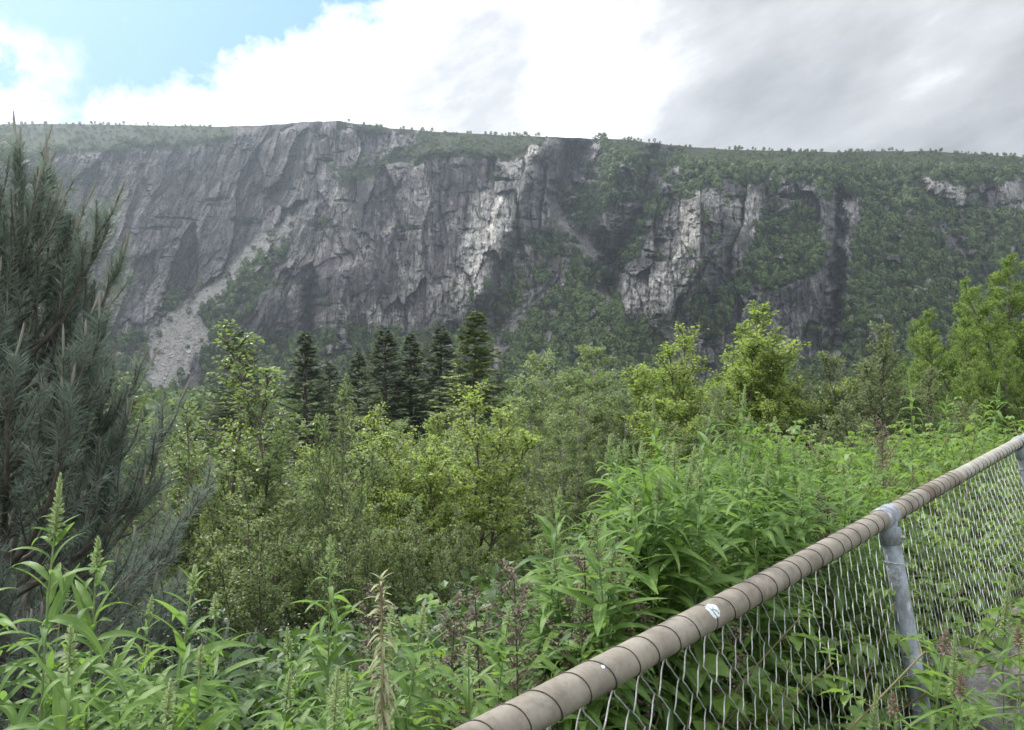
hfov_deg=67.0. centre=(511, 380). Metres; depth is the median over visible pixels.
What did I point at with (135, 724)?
fireweed
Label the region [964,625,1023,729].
narrow leaved fireweed
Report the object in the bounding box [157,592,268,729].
fireweed
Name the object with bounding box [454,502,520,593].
bright birch tree
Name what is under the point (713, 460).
fireweed
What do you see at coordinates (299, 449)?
bright birch tree
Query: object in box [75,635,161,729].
fireweed
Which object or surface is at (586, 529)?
fireweed
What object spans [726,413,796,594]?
fireweed
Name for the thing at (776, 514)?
fireweed
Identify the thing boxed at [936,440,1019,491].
raspberry bush
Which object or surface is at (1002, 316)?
rowan tree
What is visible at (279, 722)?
fireweed
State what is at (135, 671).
alder bush
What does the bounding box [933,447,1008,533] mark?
raspberry bush
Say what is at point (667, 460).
fireweed
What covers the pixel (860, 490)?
fireweed
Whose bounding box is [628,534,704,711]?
fireweed
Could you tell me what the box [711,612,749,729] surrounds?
dried meadowsweet
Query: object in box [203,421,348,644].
birch tree
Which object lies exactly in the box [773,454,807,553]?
fireweed
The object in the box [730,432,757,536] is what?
fireweed
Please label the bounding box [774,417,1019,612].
raspberry bush
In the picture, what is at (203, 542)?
birch tree
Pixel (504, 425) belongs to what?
birch tree
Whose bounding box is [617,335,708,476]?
bright birch tree
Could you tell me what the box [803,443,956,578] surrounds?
raspberry bush
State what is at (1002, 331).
rowan tree
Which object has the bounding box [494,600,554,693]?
fireweed
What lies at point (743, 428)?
fireweed
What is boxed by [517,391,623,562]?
birch tree
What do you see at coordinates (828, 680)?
raspberry bush
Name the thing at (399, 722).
fireweed
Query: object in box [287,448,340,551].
birch tree
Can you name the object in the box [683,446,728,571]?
fireweed
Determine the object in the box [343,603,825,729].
raspberry bush
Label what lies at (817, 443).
raspberry bush
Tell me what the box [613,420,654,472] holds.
birch tree
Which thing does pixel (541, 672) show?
fireweed
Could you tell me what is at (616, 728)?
fireweed
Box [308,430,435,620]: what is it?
birch tree
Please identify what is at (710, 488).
fireweed
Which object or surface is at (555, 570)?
fireweed
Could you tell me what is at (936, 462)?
raspberry bush
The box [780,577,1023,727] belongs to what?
raspberry bush
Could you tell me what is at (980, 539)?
raspberry bush
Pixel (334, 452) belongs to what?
birch tree
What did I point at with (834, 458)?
fireweed
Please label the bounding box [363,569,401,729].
spent flower stalk
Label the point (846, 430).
willow bush
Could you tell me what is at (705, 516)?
fireweed
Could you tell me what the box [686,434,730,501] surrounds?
fireweed
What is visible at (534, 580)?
fireweed
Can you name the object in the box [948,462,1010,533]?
raspberry bush
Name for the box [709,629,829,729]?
raspberry bush
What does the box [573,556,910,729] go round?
raspberry bush
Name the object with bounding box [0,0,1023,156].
sky
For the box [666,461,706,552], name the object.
fireweed
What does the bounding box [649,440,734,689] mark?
fireweed
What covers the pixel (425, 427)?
birch tree
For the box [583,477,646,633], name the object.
fireweed
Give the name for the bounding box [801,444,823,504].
fireweed
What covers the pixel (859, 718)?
raspberry bush
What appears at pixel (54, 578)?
fireweed
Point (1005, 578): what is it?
raspberry bush
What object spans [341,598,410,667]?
alder bush
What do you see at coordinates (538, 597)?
fireweed
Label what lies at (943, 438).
raspberry bush
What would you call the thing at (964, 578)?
raspberry bush
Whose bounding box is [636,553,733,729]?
raspberry bush
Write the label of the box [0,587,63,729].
fireweed
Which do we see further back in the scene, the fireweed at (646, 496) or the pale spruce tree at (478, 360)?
the pale spruce tree at (478, 360)
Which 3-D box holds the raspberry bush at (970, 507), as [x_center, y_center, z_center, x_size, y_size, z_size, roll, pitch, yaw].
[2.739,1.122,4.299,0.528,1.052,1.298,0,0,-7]
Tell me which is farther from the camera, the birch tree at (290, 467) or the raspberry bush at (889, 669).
the birch tree at (290, 467)
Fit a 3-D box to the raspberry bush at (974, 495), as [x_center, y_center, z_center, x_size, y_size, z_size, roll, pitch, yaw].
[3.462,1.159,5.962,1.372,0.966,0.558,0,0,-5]
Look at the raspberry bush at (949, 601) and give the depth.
3.55 m
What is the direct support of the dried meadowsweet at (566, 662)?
on the ground
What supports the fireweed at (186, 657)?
on the ground
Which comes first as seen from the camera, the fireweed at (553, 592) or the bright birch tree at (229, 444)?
the fireweed at (553, 592)
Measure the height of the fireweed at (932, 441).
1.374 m
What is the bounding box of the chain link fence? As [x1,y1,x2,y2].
[453,434,1023,729]
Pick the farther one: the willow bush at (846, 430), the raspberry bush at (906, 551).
the willow bush at (846, 430)
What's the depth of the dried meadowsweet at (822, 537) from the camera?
2.93 m
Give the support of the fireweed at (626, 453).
on the ground
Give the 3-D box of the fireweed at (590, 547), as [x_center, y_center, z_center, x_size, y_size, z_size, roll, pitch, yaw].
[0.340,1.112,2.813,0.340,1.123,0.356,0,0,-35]
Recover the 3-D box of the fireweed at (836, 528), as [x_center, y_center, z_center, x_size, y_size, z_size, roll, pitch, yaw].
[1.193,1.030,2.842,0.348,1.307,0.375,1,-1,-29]
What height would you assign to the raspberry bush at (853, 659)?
0.921 m
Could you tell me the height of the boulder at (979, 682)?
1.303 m
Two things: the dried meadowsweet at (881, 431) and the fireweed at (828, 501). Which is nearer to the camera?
the fireweed at (828, 501)
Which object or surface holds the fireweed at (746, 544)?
on the ground
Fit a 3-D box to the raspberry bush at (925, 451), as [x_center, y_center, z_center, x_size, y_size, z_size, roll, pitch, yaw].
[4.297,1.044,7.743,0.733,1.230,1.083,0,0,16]
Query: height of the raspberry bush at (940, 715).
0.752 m
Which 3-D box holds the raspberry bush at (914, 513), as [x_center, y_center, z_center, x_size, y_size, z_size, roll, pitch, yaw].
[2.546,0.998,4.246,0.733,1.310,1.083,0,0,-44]
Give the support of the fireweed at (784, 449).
on the ground
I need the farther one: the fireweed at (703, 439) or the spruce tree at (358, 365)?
the spruce tree at (358, 365)
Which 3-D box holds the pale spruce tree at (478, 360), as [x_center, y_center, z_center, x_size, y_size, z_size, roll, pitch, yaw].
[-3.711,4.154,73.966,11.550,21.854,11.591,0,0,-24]
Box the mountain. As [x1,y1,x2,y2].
[0,121,1023,389]
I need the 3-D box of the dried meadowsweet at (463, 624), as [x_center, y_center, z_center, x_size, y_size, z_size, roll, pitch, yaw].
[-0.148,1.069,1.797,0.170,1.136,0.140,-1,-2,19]
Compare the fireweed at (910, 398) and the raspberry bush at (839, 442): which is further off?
the raspberry bush at (839, 442)
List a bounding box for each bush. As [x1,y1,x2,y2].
[86,642,209,687]
[95,597,196,681]
[114,586,198,679]
[152,621,233,667]
[158,644,632,729]
[162,586,302,721]
[220,623,301,720]
[291,599,366,640]
[302,621,342,709]
[312,609,356,666]
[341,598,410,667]
[342,609,378,692]
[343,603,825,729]
[377,591,412,620]
[398,633,958,729]
[409,647,857,729]
[412,593,774,728]
[431,578,475,665]
[468,612,493,663]
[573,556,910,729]
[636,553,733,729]
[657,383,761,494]
[696,428,914,670]
[697,459,813,503]
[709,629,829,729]
[718,566,983,725]
[725,475,892,557]
[726,565,1023,729]
[727,426,857,468]
[729,582,963,729]
[731,418,831,487]
[735,712,776,728]
[738,472,927,550]
[743,603,925,729]
[752,420,858,543]
[753,424,847,510]
[763,441,905,494]
[765,436,865,474]
[771,431,866,474]
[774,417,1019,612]
[774,430,940,583]
[780,455,934,523]
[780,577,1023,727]
[782,365,851,467]
[782,439,895,495]
[795,426,876,474]
[797,524,1023,658]
[801,399,909,471]
[803,320,914,461]
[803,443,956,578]
[809,545,982,685]
[811,444,930,497]
[822,490,1023,614]
[828,495,1023,582]
[828,554,1023,660]
[835,438,949,520]
[836,463,1023,634]
[838,484,1023,614]
[843,427,899,483]
[845,434,935,488]
[847,560,954,694]
[848,428,942,484]
[850,438,936,468]
[851,461,947,495]
[852,462,1023,599]
[852,570,1023,648]
[857,405,1019,547]
[858,417,964,488]
[868,511,983,645]
[868,620,1001,729]
[873,423,979,481]
[875,468,1023,531]
[885,365,979,461]
[887,419,1016,526]
[888,420,1023,526]
[889,468,1020,540]
[893,487,1023,588]
[894,432,1016,478]
[899,519,978,634]
[904,469,1021,569]
[906,550,1023,615]
[907,421,998,486]
[910,404,993,512]
[911,521,1016,609]
[914,517,1023,594]
[917,653,1023,729]
[918,430,1019,487]
[919,473,1018,549]
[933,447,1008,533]
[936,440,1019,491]
[947,396,1023,504]
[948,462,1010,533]
[949,487,1022,536]
[951,544,1022,583]
[953,459,1008,507]
[954,436,1022,509]
[955,408,1018,468]
[956,481,1023,598]
[956,492,1021,563]
[958,488,1019,546]
[960,492,1015,609]
[964,434,1023,500]
[971,413,1023,490]
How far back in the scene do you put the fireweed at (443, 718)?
1.64 m
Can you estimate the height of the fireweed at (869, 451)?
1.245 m
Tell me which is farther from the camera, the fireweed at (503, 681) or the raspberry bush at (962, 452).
the raspberry bush at (962, 452)
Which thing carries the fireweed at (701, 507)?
on the ground
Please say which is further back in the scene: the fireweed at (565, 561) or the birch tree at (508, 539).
the birch tree at (508, 539)
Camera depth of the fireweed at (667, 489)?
2.07 m
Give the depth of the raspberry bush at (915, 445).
8.78 m
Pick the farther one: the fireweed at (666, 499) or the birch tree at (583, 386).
the birch tree at (583, 386)
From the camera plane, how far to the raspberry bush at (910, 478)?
4.83 m
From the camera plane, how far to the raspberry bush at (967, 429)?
6.54 m
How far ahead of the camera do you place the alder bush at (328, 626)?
7.80 m
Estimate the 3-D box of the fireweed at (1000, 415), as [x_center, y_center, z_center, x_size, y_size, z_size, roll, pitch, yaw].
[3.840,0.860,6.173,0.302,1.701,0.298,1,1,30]
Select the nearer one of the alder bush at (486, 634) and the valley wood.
the alder bush at (486, 634)
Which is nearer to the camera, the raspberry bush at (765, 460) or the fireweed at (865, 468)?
the fireweed at (865, 468)
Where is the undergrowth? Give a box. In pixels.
[67,426,1023,729]
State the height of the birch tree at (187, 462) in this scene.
4.706 m
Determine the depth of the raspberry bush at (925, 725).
2.05 m
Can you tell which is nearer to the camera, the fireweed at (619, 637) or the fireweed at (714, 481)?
the fireweed at (619, 637)
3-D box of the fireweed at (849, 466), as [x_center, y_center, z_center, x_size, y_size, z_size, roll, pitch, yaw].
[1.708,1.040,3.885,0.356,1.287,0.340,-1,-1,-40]
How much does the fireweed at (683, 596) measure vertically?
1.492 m
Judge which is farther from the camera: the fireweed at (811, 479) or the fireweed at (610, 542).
the fireweed at (811, 479)
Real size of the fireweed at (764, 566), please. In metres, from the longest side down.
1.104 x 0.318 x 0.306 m
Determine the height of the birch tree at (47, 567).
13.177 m
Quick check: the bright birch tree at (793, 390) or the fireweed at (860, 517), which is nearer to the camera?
the fireweed at (860, 517)
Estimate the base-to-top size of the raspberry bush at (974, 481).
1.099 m
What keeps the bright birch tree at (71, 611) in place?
on the ground
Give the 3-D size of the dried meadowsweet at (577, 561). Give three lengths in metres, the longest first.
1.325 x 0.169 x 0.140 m
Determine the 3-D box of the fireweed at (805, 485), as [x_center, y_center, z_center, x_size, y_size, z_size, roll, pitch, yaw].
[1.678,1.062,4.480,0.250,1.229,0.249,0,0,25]
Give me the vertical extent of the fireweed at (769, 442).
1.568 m
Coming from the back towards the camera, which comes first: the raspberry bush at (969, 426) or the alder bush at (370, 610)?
the raspberry bush at (969, 426)
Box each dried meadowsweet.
[340,580,392,718]
[424,590,475,729]
[452,586,500,726]
[496,557,547,699]
[500,611,536,703]
[544,595,596,729]
[565,527,622,728]
[591,527,633,694]
[613,579,664,729]
[614,534,659,726]
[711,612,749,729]
[803,491,839,706]
[872,431,892,629]
[874,415,893,492]
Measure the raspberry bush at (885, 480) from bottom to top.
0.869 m
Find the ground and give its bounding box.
[12,465,930,727]
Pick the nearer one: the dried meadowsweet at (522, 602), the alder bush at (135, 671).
the dried meadowsweet at (522, 602)
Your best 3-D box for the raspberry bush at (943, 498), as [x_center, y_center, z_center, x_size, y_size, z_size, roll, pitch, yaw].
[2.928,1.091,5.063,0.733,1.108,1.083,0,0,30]
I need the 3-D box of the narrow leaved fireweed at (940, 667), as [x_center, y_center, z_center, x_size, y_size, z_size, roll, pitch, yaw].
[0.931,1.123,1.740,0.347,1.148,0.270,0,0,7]
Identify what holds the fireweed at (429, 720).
on the ground
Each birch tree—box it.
[8,440,100,688]
[10,522,35,610]
[45,446,202,667]
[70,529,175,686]
[74,318,389,643]
[97,459,219,650]
[102,395,286,647]
[104,413,294,563]
[130,414,253,534]
[141,413,203,506]
[166,484,285,648]
[197,470,310,677]
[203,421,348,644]
[229,452,325,618]
[250,500,351,655]
[251,446,289,490]
[286,442,351,537]
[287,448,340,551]
[295,402,419,619]
[297,475,396,651]
[298,416,403,572]
[303,373,382,614]
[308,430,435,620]
[348,379,542,618]
[357,417,471,589]
[360,496,465,632]
[362,442,470,619]
[388,412,439,471]
[404,412,524,549]
[413,502,499,627]
[442,348,613,603]
[442,394,553,598]
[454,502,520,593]
[471,394,583,574]
[474,499,526,605]
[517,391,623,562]
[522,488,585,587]
[533,342,636,526]
[545,485,614,556]
[579,373,672,520]
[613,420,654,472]
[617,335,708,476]
[620,300,862,482]
[630,320,781,480]
[704,350,857,499]
[705,320,859,450]
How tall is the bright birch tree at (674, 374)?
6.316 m
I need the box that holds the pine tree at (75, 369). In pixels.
[0,111,262,729]
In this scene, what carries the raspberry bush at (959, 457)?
on the ground
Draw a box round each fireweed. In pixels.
[0,472,113,729]
[0,572,96,729]
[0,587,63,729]
[4,624,125,729]
[25,535,153,729]
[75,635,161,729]
[96,644,197,729]
[97,595,174,729]
[116,564,254,729]
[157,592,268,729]
[158,644,246,729]
[158,677,197,729]
[246,626,328,729]
[248,668,314,729]
[275,534,377,728]
[304,683,379,729]
[308,668,406,729]
[312,666,359,729]
[340,605,464,729]
[344,605,462,729]
[371,683,393,728]
[403,637,444,729]
[405,646,467,729]
[420,644,508,728]
[448,606,551,718]
[450,606,504,726]
[494,487,591,696]
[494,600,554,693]
[499,637,542,697]
[505,595,573,689]
[509,557,593,729]
[511,580,551,672]
[515,537,589,665]
[516,598,584,691]
[525,574,584,633]
[525,584,562,643]
[528,614,636,729]
[531,640,628,729]
[533,544,590,644]
[533,551,669,729]
[537,511,668,729]
[544,598,633,729]
[551,557,608,645]
[555,549,588,607]
[563,529,608,600]
[565,555,665,729]
[570,512,597,579]
[571,533,609,616]
[572,492,691,729]
[580,445,643,660]
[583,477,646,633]
[585,452,626,549]
[586,435,644,600]
[589,620,657,729]
[592,478,710,729]
[592,492,621,529]
[599,442,721,729]
[602,439,655,577]
[604,448,633,527]
[606,487,674,696]
[610,451,738,729]
[613,446,646,500]
[617,464,724,729]
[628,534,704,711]
[629,458,722,707]
[630,447,716,630]
[631,446,746,729]
[633,443,738,729]
[634,399,686,524]
[634,442,701,569]
[637,458,652,493]
[638,463,761,729]
[646,490,726,708]
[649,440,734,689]
[651,471,685,517]
[652,464,723,708]
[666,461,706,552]
[677,466,728,591]
[679,408,740,629]
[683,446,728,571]
[683,450,721,569]
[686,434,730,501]
[691,465,721,530]
[698,472,779,727]
[701,444,776,714]
[704,464,730,518]
[705,430,761,567]
[706,444,730,523]
[707,387,762,677]
[707,441,746,565]
[707,458,755,633]
[713,463,786,725]
[717,451,822,729]
[719,476,797,699]
[722,462,817,729]
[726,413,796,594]
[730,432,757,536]
[731,416,798,670]
[732,444,807,695]
[741,532,788,637]
[744,434,810,700]
[746,441,762,512]
[747,433,786,502]
[752,481,844,729]
[755,455,806,706]
[756,441,808,653]
[761,436,807,510]
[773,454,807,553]
[774,474,858,716]
[775,443,830,707]
[779,459,854,636]
[780,450,827,594]
[791,484,882,729]
[793,459,819,531]
[795,465,840,608]
[800,524,827,700]
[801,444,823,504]
[803,450,841,535]
[807,454,835,538]
[815,462,882,656]
[815,487,839,616]
[816,501,866,626]
[819,453,898,727]
[820,458,877,651]
[825,444,842,498]
[828,505,889,683]
[833,486,878,554]
[836,456,889,572]
[840,496,939,712]
[842,494,879,579]
[857,486,916,677]
[858,440,885,494]
[867,682,879,729]
[876,690,942,729]
[880,629,993,729]
[893,374,932,553]
[902,630,1013,729]
[909,428,942,569]
[912,673,1013,729]
[926,394,965,520]
[960,572,1023,729]
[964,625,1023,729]
[978,382,1010,507]
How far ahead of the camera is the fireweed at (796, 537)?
2.54 m
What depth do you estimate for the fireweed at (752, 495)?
2.88 m
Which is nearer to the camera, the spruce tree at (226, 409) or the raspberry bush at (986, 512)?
the raspberry bush at (986, 512)
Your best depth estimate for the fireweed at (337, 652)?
1.62 m
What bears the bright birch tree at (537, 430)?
on the ground
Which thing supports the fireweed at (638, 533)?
on the ground
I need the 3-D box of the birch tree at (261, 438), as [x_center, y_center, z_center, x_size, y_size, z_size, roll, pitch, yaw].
[-3.450,2.150,9.997,3.885,5.951,2.860,0,0,-41]
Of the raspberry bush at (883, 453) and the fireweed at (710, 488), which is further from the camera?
the raspberry bush at (883, 453)
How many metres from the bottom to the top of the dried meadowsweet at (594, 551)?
1.279 m
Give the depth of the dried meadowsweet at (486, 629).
1.90 m
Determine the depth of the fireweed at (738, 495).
2.68 m
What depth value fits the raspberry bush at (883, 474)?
3.90 m
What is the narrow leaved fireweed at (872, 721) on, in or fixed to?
on the ground
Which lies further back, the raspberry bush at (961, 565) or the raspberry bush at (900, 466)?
the raspberry bush at (900, 466)
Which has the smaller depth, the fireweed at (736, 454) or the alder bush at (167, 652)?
the fireweed at (736, 454)
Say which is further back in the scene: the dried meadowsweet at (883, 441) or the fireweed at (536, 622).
the dried meadowsweet at (883, 441)
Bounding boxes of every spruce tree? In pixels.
[193,328,287,488]
[263,332,349,491]
[291,360,355,471]
[324,351,382,495]
[334,327,432,491]
[370,333,437,451]
[397,326,482,476]
[421,311,534,485]
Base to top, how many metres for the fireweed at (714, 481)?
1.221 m
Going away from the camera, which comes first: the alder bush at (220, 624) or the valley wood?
the alder bush at (220, 624)
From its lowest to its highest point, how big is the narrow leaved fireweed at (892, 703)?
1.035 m
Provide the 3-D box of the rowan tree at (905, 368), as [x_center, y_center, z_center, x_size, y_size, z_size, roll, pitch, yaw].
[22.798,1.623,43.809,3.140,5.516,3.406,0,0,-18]
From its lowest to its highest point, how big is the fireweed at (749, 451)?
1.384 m
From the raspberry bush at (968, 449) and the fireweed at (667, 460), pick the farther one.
the raspberry bush at (968, 449)
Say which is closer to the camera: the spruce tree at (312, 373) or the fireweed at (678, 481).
the fireweed at (678, 481)
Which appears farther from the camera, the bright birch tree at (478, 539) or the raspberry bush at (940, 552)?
the bright birch tree at (478, 539)
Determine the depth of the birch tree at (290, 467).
25.81 m
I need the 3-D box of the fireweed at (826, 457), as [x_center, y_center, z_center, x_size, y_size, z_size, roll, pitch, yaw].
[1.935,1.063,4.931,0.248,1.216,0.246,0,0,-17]
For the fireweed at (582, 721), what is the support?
on the ground
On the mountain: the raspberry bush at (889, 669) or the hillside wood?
the hillside wood
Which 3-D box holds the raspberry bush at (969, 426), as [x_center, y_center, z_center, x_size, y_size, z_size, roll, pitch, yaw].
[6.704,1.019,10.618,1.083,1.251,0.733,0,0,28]
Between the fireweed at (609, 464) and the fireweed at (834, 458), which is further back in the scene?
the fireweed at (834, 458)
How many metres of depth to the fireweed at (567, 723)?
1.68 m
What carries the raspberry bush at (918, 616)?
on the ground
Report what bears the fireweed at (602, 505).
on the ground
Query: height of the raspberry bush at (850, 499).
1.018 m
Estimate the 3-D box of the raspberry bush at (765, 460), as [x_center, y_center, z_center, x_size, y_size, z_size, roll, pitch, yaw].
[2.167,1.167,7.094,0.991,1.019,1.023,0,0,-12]
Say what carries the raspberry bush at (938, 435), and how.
on the ground
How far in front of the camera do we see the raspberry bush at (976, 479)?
6.61 m
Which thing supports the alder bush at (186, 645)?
on the ground
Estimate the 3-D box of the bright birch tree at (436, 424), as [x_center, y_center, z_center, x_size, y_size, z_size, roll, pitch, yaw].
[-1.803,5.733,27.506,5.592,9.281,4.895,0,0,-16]
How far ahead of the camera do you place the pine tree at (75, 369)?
4.47 m
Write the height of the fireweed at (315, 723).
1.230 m
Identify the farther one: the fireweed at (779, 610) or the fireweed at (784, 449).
the fireweed at (784, 449)
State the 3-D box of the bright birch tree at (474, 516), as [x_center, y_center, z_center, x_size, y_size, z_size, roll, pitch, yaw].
[-1.210,2.595,12.947,3.184,5.271,3.482,0,0,-38]
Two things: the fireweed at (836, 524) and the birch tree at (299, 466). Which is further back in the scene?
the birch tree at (299, 466)
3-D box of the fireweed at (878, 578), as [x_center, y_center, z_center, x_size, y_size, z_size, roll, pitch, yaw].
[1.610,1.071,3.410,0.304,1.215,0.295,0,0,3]
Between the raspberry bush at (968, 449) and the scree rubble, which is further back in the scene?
the scree rubble
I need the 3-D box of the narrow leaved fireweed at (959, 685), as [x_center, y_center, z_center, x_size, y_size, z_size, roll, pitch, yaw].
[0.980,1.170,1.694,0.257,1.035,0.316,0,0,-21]
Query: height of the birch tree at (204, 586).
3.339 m
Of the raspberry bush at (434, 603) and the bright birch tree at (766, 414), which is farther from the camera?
the bright birch tree at (766, 414)
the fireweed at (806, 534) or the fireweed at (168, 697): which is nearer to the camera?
the fireweed at (168, 697)
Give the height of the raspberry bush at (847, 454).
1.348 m
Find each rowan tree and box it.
[884,360,916,432]
[898,306,987,446]
[916,285,1023,438]
[924,359,984,441]
[952,251,1023,436]
[970,330,1023,455]
[992,293,1021,362]
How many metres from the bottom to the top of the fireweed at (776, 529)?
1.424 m
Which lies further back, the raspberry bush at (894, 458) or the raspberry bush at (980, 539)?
the raspberry bush at (894, 458)
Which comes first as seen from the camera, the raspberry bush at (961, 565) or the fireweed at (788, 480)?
the fireweed at (788, 480)
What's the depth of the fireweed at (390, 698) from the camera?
1.58 m
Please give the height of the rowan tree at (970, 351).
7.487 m
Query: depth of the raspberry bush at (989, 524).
4.03 m
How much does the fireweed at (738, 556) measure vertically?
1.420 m
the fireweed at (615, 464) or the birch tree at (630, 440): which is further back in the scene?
the birch tree at (630, 440)
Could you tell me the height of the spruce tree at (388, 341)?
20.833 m
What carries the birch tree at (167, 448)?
on the ground
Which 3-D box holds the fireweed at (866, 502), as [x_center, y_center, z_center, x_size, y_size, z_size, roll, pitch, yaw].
[1.321,0.988,2.988,0.342,1.408,0.343,1,1,22]
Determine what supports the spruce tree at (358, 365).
on the ground
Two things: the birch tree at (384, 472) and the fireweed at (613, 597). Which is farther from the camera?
the birch tree at (384, 472)
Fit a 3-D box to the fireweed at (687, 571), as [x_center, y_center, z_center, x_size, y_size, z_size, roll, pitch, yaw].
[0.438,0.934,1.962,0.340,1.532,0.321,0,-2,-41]
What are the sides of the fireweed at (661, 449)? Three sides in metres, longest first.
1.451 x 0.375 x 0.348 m
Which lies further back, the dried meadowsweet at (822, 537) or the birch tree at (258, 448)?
the birch tree at (258, 448)
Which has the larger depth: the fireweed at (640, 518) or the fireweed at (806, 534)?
the fireweed at (806, 534)
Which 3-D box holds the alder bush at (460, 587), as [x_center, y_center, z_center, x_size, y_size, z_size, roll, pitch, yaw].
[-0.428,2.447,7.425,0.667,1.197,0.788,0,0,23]
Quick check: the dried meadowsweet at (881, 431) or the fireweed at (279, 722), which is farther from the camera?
the dried meadowsweet at (881, 431)
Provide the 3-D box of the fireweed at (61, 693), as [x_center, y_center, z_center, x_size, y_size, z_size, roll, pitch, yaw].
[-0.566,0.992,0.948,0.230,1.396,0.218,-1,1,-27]
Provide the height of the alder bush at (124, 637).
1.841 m
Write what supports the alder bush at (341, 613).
on the ground
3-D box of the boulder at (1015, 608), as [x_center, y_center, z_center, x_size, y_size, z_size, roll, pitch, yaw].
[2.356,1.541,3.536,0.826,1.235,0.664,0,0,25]
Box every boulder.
[893,645,1023,729]
[950,606,1023,648]
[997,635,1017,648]
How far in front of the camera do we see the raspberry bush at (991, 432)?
8.38 m
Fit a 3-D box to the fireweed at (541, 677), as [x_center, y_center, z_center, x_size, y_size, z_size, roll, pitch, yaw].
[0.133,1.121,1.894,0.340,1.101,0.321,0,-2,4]
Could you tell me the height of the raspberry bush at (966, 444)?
1.490 m
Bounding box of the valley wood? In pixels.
[23,353,1021,491]
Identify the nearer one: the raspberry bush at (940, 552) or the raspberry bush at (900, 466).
the raspberry bush at (940, 552)
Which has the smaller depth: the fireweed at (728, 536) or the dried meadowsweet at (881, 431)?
the fireweed at (728, 536)
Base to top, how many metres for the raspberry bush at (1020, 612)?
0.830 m
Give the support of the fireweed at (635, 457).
on the ground
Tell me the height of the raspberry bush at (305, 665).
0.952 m
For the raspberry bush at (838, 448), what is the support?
on the ground
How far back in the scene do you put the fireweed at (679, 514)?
2.28 m
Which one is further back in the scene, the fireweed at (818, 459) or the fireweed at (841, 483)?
the fireweed at (818, 459)
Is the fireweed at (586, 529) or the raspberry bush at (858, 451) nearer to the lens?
the fireweed at (586, 529)
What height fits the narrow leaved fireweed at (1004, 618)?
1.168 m
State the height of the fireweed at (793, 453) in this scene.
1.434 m
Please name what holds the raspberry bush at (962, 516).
on the ground
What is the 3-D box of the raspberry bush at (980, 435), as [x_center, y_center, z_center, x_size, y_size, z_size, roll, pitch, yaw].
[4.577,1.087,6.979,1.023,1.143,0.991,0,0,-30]
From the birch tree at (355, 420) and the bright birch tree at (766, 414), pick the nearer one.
the bright birch tree at (766, 414)
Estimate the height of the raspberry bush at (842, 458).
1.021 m
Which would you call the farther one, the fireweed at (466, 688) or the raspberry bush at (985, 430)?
the raspberry bush at (985, 430)
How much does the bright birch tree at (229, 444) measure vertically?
11.989 m
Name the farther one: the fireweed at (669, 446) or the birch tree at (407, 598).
the birch tree at (407, 598)
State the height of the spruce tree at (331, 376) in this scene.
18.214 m
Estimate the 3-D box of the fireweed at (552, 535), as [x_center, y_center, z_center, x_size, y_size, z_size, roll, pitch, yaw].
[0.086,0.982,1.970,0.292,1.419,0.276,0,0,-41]
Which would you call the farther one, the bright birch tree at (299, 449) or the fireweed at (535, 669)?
the bright birch tree at (299, 449)
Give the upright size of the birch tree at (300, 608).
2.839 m
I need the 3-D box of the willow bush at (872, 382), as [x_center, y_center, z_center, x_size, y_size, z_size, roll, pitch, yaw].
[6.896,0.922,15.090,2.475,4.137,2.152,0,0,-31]
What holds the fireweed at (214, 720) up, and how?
on the ground
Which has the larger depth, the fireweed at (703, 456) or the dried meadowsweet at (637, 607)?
the fireweed at (703, 456)
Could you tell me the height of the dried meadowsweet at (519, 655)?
0.961 m
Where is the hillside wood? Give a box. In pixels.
[0,118,1023,391]
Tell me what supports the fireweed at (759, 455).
on the ground
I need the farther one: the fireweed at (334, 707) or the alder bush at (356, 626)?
the alder bush at (356, 626)
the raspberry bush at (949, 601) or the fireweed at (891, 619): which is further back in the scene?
the raspberry bush at (949, 601)
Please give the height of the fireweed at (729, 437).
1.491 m
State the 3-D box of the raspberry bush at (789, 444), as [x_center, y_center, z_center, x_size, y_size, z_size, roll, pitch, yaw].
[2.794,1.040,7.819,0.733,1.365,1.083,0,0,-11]
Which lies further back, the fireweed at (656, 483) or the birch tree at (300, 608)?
the birch tree at (300, 608)
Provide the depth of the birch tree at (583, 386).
23.21 m
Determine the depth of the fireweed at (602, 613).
1.63 m
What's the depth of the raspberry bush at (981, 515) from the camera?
5.81 m
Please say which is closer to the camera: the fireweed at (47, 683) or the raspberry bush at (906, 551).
the fireweed at (47, 683)
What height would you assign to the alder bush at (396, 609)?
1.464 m
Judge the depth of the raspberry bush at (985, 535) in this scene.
4.18 m
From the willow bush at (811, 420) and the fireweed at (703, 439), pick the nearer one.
the fireweed at (703, 439)
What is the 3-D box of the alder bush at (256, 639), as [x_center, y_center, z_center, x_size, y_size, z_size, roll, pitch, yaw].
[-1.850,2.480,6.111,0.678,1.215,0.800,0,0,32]
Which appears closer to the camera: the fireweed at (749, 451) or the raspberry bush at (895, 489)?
the fireweed at (749, 451)
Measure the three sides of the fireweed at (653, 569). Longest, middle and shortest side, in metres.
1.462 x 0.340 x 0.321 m
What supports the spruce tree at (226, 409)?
on the ground
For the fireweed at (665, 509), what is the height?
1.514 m
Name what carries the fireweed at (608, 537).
on the ground
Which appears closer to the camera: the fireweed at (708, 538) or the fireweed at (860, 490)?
the fireweed at (708, 538)
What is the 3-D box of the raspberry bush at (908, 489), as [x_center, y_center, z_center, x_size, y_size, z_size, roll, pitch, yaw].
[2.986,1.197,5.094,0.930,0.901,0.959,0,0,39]
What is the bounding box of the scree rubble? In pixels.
[142,217,695,387]

